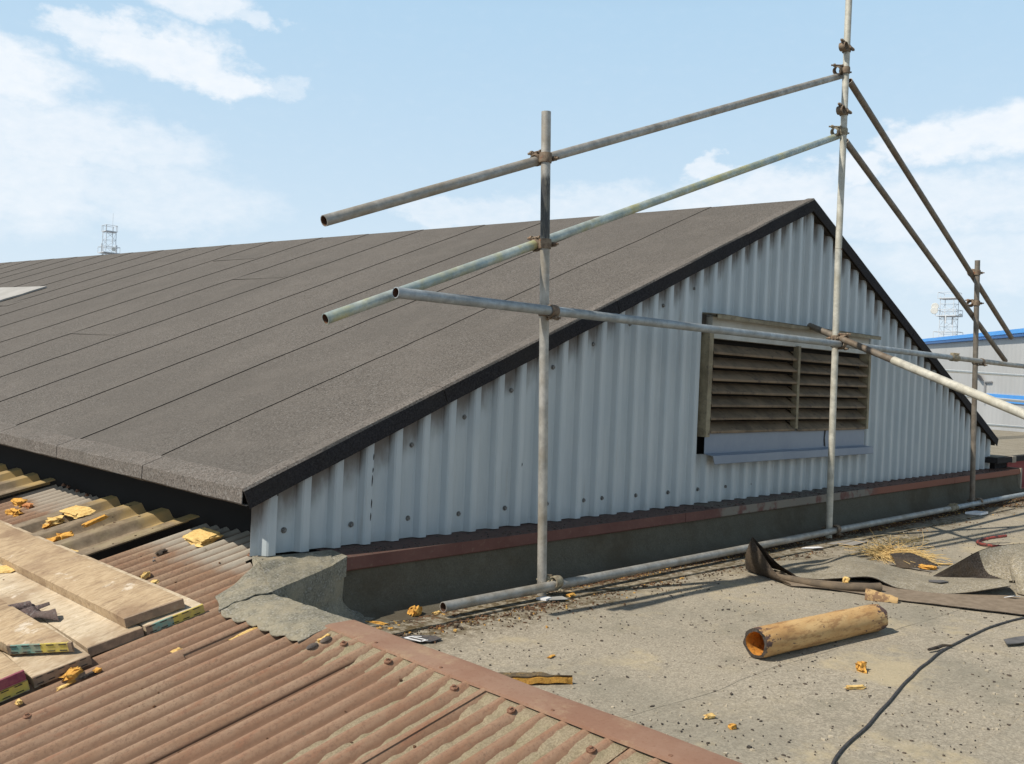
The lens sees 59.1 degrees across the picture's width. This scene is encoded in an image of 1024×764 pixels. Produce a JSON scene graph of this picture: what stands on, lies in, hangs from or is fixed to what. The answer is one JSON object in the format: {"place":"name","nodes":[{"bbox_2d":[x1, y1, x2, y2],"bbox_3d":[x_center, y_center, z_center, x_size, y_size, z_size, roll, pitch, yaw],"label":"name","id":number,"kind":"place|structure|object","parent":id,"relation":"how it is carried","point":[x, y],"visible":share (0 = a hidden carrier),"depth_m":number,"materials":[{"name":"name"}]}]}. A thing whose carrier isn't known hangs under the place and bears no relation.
{"place":"outdoors","nodes":[
{"label":"outdoors","id":0,"kind":"place"},
{"bbox_2d":[97,224,119,254],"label":"lattice mast","id":1,"kind":"object","parent":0,"point":[115,248],"visible":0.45,"depth_m":109.07,"materials":[{"name":"grey metal"}]},
{"bbox_2d":[154,549,167,554],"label":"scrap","id":2,"kind":"object","parent":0,"point":[160,552],"visible":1,"depth_m":4.17,"materials":[{"name":"wood"}]},
{"bbox_2d":[0,463,663,763],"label":"corrugated roof","id":3,"kind":"structure","parent":0,"point":[213,685],"depth_m":2.89,"materials":[{"name":"metal"}]},
{"bbox_2d":[5,508,22,516],"bbox_3d":[-2.774,0.726,5.034,0.122,0.048,0.055,3,0,23],"label":"foam scrap","id":4,"kind":"object","parent":3,"relation":"on","point":[14,511],"visible":1,"depth_m":5.02,"materials":[{"name":"yellow plastic"}]},
{"bbox_2d":[0,679,29,702],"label":"scaffold board","id":5,"kind":"object","parent":3,"relation":"on","point":[14,690],"visible":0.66,"depth_m":3.03,"materials":[{"name":"yellow wood"}]},
{"bbox_2d":[0,652,25,690],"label":"scaffold board","id":6,"kind":"object","parent":5,"relation":"on","point":[12,673],"visible":1,"depth_m":3.03,"materials":[{"name":"brown wood"}]},
{"bbox_2d":[15,698,22,705],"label":"foam scrap","id":7,"kind":"object","parent":3,"relation":"on","point":[18,701],"visible":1,"depth_m":2.99,"materials":[{"name":"yellow plastic"}]},
{"bbox_2d":[11,498,27,506],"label":"foam scrap","id":8,"kind":"object","parent":3,"relation":"on","point":[20,502],"visible":0.94,"depth_m":5.19,"materials":[{"name":"yellow plastic"}]},
{"bbox_2d":[22,503,33,508],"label":"foam scrap","id":9,"kind":"object","parent":3,"relation":"on","point":[28,505],"visible":1,"depth_m":5.12,"materials":[{"name":"orange plastic"}]},
{"bbox_2d":[0,591,91,687],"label":"scaffold board","id":10,"kind":"object","parent":3,"relation":"on","point":[39,669],"visible":0.47,"depth_m":3.17,"materials":[{"name":"brown wood"}]},
{"bbox_2d":[0,599,74,654],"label":"scaffold board","id":11,"kind":"object","parent":10,"relation":"on","point":[21,632],"visible":1,"depth_m":3.26,"materials":[{"name":"brown wood"}]},
{"bbox_2d":[8,601,58,620],"bbox_3d":[-1.945,0.894,3.567,0.456,0.084,0.079,3,0,29],"label":"felt offcut","id":12,"kind":"object","parent":11,"relation":"on","point":[30,609],"visible":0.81,"depth_m":3.52,"materials":[{"name":"grey fabric"}]},
{"bbox_2d":[42,523,56,528],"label":"foam scrap","id":13,"kind":"object","parent":3,"relation":"on","point":[46,526],"visible":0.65,"depth_m":4.73,"materials":[{"name":"plastic"}]},
{"bbox_2d":[44,515,64,524],"bbox_3d":[-2.410,0.728,4.760,0.098,0.056,0.061,2,0,2],"label":"foam scrap","id":14,"kind":"object","parent":3,"relation":"on","point":[59,519],"visible":1,"depth_m":4.74,"materials":[{"name":"yellow plastic"}]},
{"bbox_2d":[56,683,68,690],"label":"foam scrap","id":15,"kind":"object","parent":3,"relation":"on","point":[61,687],"visible":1,"depth_m":3.06,"materials":[{"name":"yellow plastic"}]},
{"bbox_2d":[54,531,73,541],"bbox_3d":[-2.237,0.776,4.515,0.100,0.061,0.075,2,0,-22],"label":"foam scrap","id":16,"kind":"object","parent":3,"relation":"on","point":[62,536],"visible":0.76,"depth_m":4.50,"materials":[{"name":"plastic"}]},
{"bbox_2d":[58,666,83,683],"bbox_3d":[-1.517,1.010,3.115,0.052,0.048,0.087,3,0,19],"label":"foam scrap","id":17,"kind":"object","parent":3,"relation":"on","point":[71,674],"visible":1,"depth_m":3.10,"materials":[{"name":"plastic"}]},
{"bbox_2d":[0,564,143,656],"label":"scaffold board","id":18,"kind":"object","parent":3,"relation":"on","point":[90,632],"visible":0.61,"depth_m":3.47,"materials":[{"name":"brown wood"}]},
{"bbox_2d":[0,565,14,572],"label":"scrap","id":19,"kind":"object","parent":18,"relation":"on","point":[5,569],"visible":0.66,"depth_m":4.06,"materials":[{"name":"yellow plastic"}]},
{"bbox_2d":[0,522,184,627],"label":"scaffold board","id":20,"kind":"object","parent":18,"relation":"on","point":[122,599],"visible":1,"depth_m":3.73,"materials":[{"name":"brown wood"}]},
{"bbox_2d":[59,505,95,518],"bbox_3d":[-2.293,0.685,4.774,0.224,0.045,0.115,3,0,37],"label":"foam slab","id":21,"kind":"object","parent":3,"relation":"on","point":[75,512],"depth_m":4.75,"materials":[{"name":"yellow plastic"}]},
{"bbox_2d":[78,671,96,679],"bbox_3d":[-1.470,1.015,3.122,0.062,0.024,0.017,2,1,-44],"label":"bark scrap","id":22,"kind":"object","parent":3,"relation":"on","point":[89,674],"visible":1,"depth_m":3.12,"materials":[{"name":"wood"}]},
{"bbox_2d":[81,514,108,527],"bbox_3d":[-2.122,0.707,4.595,0.035,0.053,0.149,3,0,28],"label":"foam strip","id":23,"kind":"object","parent":3,"relation":"on","point":[95,520],"visible":1,"depth_m":4.58,"materials":[{"name":"plastic"}]},
{"bbox_2d":[92,667,101,672],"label":"foam scrap","id":24,"kind":"object","parent":3,"relation":"on","point":[96,670],"visible":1,"depth_m":3.14,"materials":[{"name":"orange plastic"}]},
{"bbox_2d":[0,520,204,635],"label":"scaffold board","id":25,"kind":"object","parent":3,"relation":"on","point":[192,608],"visible":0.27,"depth_m":3.46,"materials":[{"name":"brown wood"}]},
{"bbox_2d":[47,536,56,541],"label":"foam scrap","id":26,"kind":"object","parent":25,"relation":"on","point":[52,539],"visible":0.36,"depth_m":4.50,"materials":[{"name":"plastic"}]},
{"bbox_2d":[139,572,149,579],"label":"foam scrap","id":27,"kind":"object","parent":3,"relation":"on","point":[144,575],"visible":0.85,"depth_m":3.91,"materials":[{"name":"yellow plastic"}]},
{"bbox_2d":[182,527,223,546],"bbox_3d":[-1.463,0.734,4.275,0.138,0.065,0.187,2,1,-44],"label":"foam slab","id":28,"kind":"object","parent":3,"relation":"on","point":[202,537],"depth_m":4.24,"materials":[{"name":"yellow plastic"}]},
{"bbox_2d":[3,493,415,752],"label":"litter","id":29,"kind":"object","parent":3,"relation":"on","point":[400,679],"visible":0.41,"depth_m":3.06,"materials":[{"name":"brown plant"}]},
{"bbox_2d":[229,627,257,639],"bbox_3d":[-0.972,0.919,3.297,0.129,0.042,0.022,2,1,-38],"label":"foam scrap","id":30,"kind":"object","parent":3,"relation":"on","point":[246,631],"visible":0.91,"depth_m":3.29,"materials":[{"name":"yellow plastic"}]},
{"bbox_2d":[283,631,671,763],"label":"silt","id":31,"kind":"object","parent":3,"relation":"on","point":[579,747],"visible":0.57,"depth_m":2.55,"materials":[{"name":"beige soil"}]},
{"bbox_2d":[317,633,329,642],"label":"foam scrap","id":32,"kind":"object","parent":31,"relation":"on","point":[326,635],"visible":0.61,"depth_m":3.18,"materials":[{"name":"yellow plastic"}]},
{"bbox_2d":[0,0,1023,338],"label":"sky","id":33,"kind":"structure","parent":0,"point":[171,124],"materials":[{"name":"blue"}]},
{"bbox_2d":[375,488,1023,763],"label":"flat roof","id":34,"kind":"structure","parent":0,"point":[892,656],"depth_m":3.69,"materials":[{"name":"concrete"}]},
{"bbox_2d":[365,621,386,624],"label":"foam scrap","id":35,"kind":"object","parent":34,"relation":"on","point":[379,622],"visible":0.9,"depth_m":3.97,"materials":[{"name":"plastic"}]},
{"bbox_2d":[407,605,421,615],"bbox_3d":[-0.445,1.056,4.144,0.055,0.063,0.084,3,0,30],"label":"foam scrap","id":36,"kind":"object","parent":34,"relation":"on","point":[414,610],"visible":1,"depth_m":4.12,"materials":[{"name":"yellow plastic"}]},
{"bbox_2d":[401,635,441,641],"bbox_3d":[-0.377,1.071,3.778,0.135,0.005,0.120,2,1,-44],"label":"torn label","id":37,"kind":"object","parent":34,"relation":"on","point":[423,638],"visible":0.96,"depth_m":3.77,"materials":[{"name":"white paper"}]},
{"bbox_2d":[0,198,1023,626],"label":"gabled building","id":38,"kind":"structure","parent":34,"relation":"on","point":[242,386],"depth_m":5.84,"materials":[{"name":"metal"}]},
{"bbox_2d":[0,286,46,301],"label":"pale roof sheet","id":39,"kind":"object","parent":38,"relation":"on","point":[6,293],"visible":1,"depth_m":12.24,"materials":[{"name":"white plastic"}]},
{"bbox_2d":[215,550,399,642],"bbox_3d":[-0.853,0.908,3.646,0.651,0.309,0.969,2,0,5],"label":"felt corner flashing","id":40,"kind":"object","parent":38,"relation":"attached to","point":[304,601],"visible":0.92,"depth_m":3.67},
{"bbox_2d":[316,468,1001,555],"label":"litter","id":41,"kind":"object","parent":38,"relation":"on","point":[674,509],"visible":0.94,"depth_m":5.91,"materials":[{"name":"fabric"}]},
{"bbox_2d":[696,312,880,464],"bbox_3d":[2.235,0.072,7.112,2.650,1.049,0.168,2,1,-44],"label":"louvre vent","id":42,"kind":"object","parent":38,"relation":"attached to","point":[763,400],"visible":0.92,"depth_m":6.89,"materials":[{"name":"brown"}]},
{"bbox_2d":[325,620,741,763],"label":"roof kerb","id":43,"kind":"structure","parent":34,"relation":"on","point":[652,742],"depth_m":2.63,"materials":[{"name":"red metal"}]},
{"bbox_2d":[498,672,572,684],"bbox_3d":[0.038,1.088,3.316,0.356,0.048,0.094,2,0,-10],"label":"foam length","id":44,"kind":"object","parent":34,"relation":"on","point":[533,677],"visible":0.64,"depth_m":3.29,"materials":[{"name":"plastic"}]},
{"bbox_2d":[536,596,550,600],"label":"paper scrap","id":45,"kind":"object","parent":34,"relation":"on","point":[544,598],"visible":1,"depth_m":4.51,"materials":[{"name":"white paper"}]},
{"bbox_2d":[549,596,567,599],"bbox_3d":[0.225,1.088,4.537,0.098,0.003,0.063,2,0,-26],"label":"clear wrapper","id":46,"kind":"object","parent":34,"relation":"on","point":[558,598],"visible":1,"depth_m":4.53,"materials":[{"name":"plastic"}]},
{"bbox_2d":[565,592,575,598],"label":"foam scrap","id":47,"kind":"object","parent":34,"relation":"on","point":[570,594],"visible":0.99,"depth_m":4.61,"materials":[{"name":"yellow plastic"}]},
{"bbox_2d":[438,650,767,761],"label":"litter","id":48,"kind":"object","parent":34,"relation":"on","point":[747,746],"visible":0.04,"depth_m":2.83,"materials":[{"name":"fabric"}]},
{"bbox_2d":[320,0,1023,611],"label":"scaffold guardrail","id":49,"kind":"object","parent":34,"relation":"on","point":[546,240],"visible":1,"depth_m":5.32,"materials":[{"name":"grey metal"}]},
{"bbox_2d":[376,497,1023,643],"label":"litter","id":50,"kind":"object","parent":34,"relation":"on","point":[528,608],"visible":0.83,"depth_m":5.31,"materials":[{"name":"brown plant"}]},
{"bbox_2d":[703,713,715,718],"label":"foam scrap","id":51,"kind":"object","parent":34,"relation":"on","point":[709,715],"visible":1,"depth_m":3.03,"materials":[{"name":"yellow plastic"}]},
{"bbox_2d":[428,525,1023,763],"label":"litter","id":52,"kind":"object","parent":34,"relation":"on","point":[779,665],"visible":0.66,"depth_m":3.61,"materials":[{"name":"stone"}]},
{"bbox_2d":[728,723,736,729],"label":"foam scrap","id":53,"kind":"object","parent":34,"relation":"on","point":[731,726],"visible":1,"depth_m":2.94,"materials":[{"name":"plastic"}]},
{"bbox_2d":[745,537,795,584],"bbox_3d":[1.561,1.037,5.327,0.219,0.220,0.431,2,0,-30],"label":"felt curl","id":54,"kind":"object","parent":34,"relation":"on","point":[760,560],"visible":1,"depth_m":5.34,"materials":[{"name":"black fabric"}]},
{"bbox_2d":[743,604,887,657],"bbox_3d":[1.355,1.087,3.970,0.886,0.126,0.126,2,0,-36],"label":"insulation tube","id":55,"kind":"object","parent":34,"relation":"on","point":[768,640],"visible":1,"depth_m":3.87,"materials":[{"name":"paper"}]},
{"bbox_2d":[827,540,868,545],"bbox_3d":[2.455,1.171,6.583,0.380,0.003,0.150,2,1,-44],"label":"grey card","id":56,"kind":"object","parent":34,"relation":"on","point":[852,543],"visible":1,"depth_m":6.56,"materials":[{"name":"grey cardboard"}]},
{"bbox_2d":[845,684,865,689],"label":"foam scrap","id":57,"kind":"object","parent":34,"relation":"on","point":[851,687],"visible":1,"depth_m":3.39,"materials":[{"name":"yellow plastic"}]},
{"bbox_2d":[855,661,866,672],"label":"foam scrap","id":58,"kind":"object","parent":34,"relation":"on","point":[861,666],"visible":1,"depth_m":3.61,"materials":[{"name":"plastic"}]},
{"bbox_2d":[865,588,897,602],"bbox_3d":[1.981,1.145,4.835,0.161,0.059,0.090,3,0,26],"label":"bent scrap","id":59,"kind":"object","parent":34,"relation":"on","point":[873,595],"visible":1,"depth_m":4.82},
{"bbox_2d":[776,556,1010,593],"bbox_3d":[2.235,1.138,5.461,1.351,0.070,0.723,3,0,20],"label":"felt sheet","id":60,"kind":"object","parent":34,"relation":"on","point":[839,567],"visible":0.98,"depth_m":5.32,"materials":[{"name":"grey fabric"}]},
{"bbox_2d":[929,580,948,582],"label":"lead scrap","id":61,"kind":"object","parent":60,"relation":"on","point":[939,581],"visible":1,"depth_m":5.24,"materials":[{"name":"grey metal"}]},
{"bbox_2d":[838,531,951,566],"bbox_3d":[2.578,1.083,6.079,0.695,0.195,0.752,3,0,14],"label":"straw tuft","id":62,"kind":"object","parent":34,"relation":"on","point":[884,551],"visible":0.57,"depth_m":6.07,"materials":[{"name":"yellow plant"}]},
{"bbox_2d":[774,569,1023,614],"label":"felt strip","id":63,"kind":"object","parent":34,"relation":"on","point":[990,602],"visible":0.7,"depth_m":4.92,"materials":[{"name":"grey fabric"}]},
{"bbox_2d":[776,573,882,591],"bbox_3d":[1.758,1.130,5.117,0.630,0.052,0.154,3,0,29],"label":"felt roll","id":64,"kind":"object","parent":63,"relation":"on","point":[862,587],"visible":0.8,"depth_m":5.01,"materials":[{"name":"grey fabric"}]},
{"bbox_2d":[842,576,849,582],"bbox_3d":[1.916,1.137,5.177,0.041,0.040,0.045,3,0,24],"label":"foam stub","id":65,"kind":"object","parent":63,"relation":"on","point":[846,579],"visible":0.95,"depth_m":5.17,"materials":[{"name":"yellow plastic"}]},
{"bbox_2d":[869,533,930,545],"bbox_3d":[2.868,1.149,6.654,0.407,0.072,0.682,3,0,30],"label":"straw tuft","id":66,"kind":"object","parent":34,"relation":"on","point":[908,542],"visible":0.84,"depth_m":6.67,"materials":[{"name":"beige plant"}]},
{"bbox_2d":[831,617,1023,763],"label":"cable","id":67,"kind":"object","parent":34,"relation":"on","point":[850,740],"visible":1,"depth_m":3.40,"materials":[{"name":"black rubber"}]},
{"bbox_2d":[927,644,952,650],"bbox_3d":[1.875,1.159,3.956,0.176,0.017,0.025,2,0,-34],"label":"twig","id":68,"kind":"object","parent":34,"relation":"on","point":[937,647],"visible":1,"depth_m":3.94,"materials":[{"name":"wood"}]},
{"bbox_2d":[889,558,1010,581],"bbox_3d":[2.849,1.197,5.766,0.500,0.007,0.670,2,1,-44],"label":"felt remnant","id":69,"kind":"object","parent":34,"relation":"on","point":[939,567],"visible":0.15,"depth_m":5.83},
{"bbox_2d":[890,552,937,568],"bbox_3d":[2.597,1.156,5.839,0.271,0.064,0.215,2,0,6],"label":"felt flap","id":70,"kind":"object","parent":69,"relation":"on","point":[901,560],"visible":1,"depth_m":5.80,"materials":[{"name":"black fabric"}]},
{"bbox_2d":[918,564,936,569],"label":"foam scrap","id":71,"kind":"object","parent":69,"relation":"on","point":[928,567],"visible":1,"depth_m":5.70,"materials":[{"name":"plastic"}]},
{"bbox_2d":[929,543,1023,575],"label":"folded felt","id":72,"kind":"object","parent":69,"relation":"on","point":[934,573],"visible":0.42,"depth_m":5.51,"materials":[{"name":"grey fabric"}]},
{"bbox_2d":[965,511,987,514],"bbox_3d":[4.362,1.228,8.473,0.250,0.020,0.120,2,1,-44],"label":"white wrapper","id":73,"kind":"object","parent":34,"relation":"on","point":[977,512],"visible":1,"depth_m":8.42,"materials":[{"name":"paper"}]},
{"bbox_2d":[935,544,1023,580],"bbox_3d":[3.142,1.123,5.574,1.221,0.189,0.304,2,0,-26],"label":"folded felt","id":74,"kind":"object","parent":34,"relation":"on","point":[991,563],"visible":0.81,"depth_m":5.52,"materials":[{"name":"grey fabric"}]},
{"bbox_2d":[976,534,1006,546],"bbox_3d":[3.639,1.196,6.800,0.290,0.060,0.341,2,0,8],"label":"hose offcut","id":75,"kind":"object","parent":34,"relation":"on","point":[979,541],"visible":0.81,"depth_m":6.84,"materials":[{"name":"red rubber"}]},
{"bbox_2d":[985,430,1023,488],"bbox_3d":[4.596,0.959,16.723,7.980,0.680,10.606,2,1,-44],"label":"building","id":76,"kind":"structure","parent":34,"relation":"on","point":[1007,450],"depth_m":11.23,"materials":[{"name":"beige concrete"}]},
{"bbox_2d":[945,369,1023,428],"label":"white handrail","id":77,"kind":"object","parent":76,"relation":"on","point":[1003,399],"visible":0.48,"depth_m":14.85,"materials":[{"name":"metal"}]},
{"bbox_2d":[1004,636,1023,644],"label":"lead scrap","id":78,"kind":"object","parent":34,"relation":"on","point":[1016,640],"visible":1,"depth_m":4.11,"materials":[{"name":"grey metal"}]},
{"bbox_2d":[1009,551,1023,595],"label":"folded felt","id":79,"kind":"object","parent":34,"relation":"on","point":[1016,563],"visible":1,"depth_m":5.22,"materials":[{"name":"grey fabric"}]},
{"bbox_2d":[930,292,962,337],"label":"lattice mast","id":80,"kind":"object","parent":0,"point":[934,308],"visible":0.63,"depth_m":108.00,"materials":[{"name":"grey metal"}]},
{"bbox_2d":[922,328,1023,431],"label":"warehouse","id":81,"kind":"structure","parent":0,"point":[1009,387],"depth_m":26.63,"materials":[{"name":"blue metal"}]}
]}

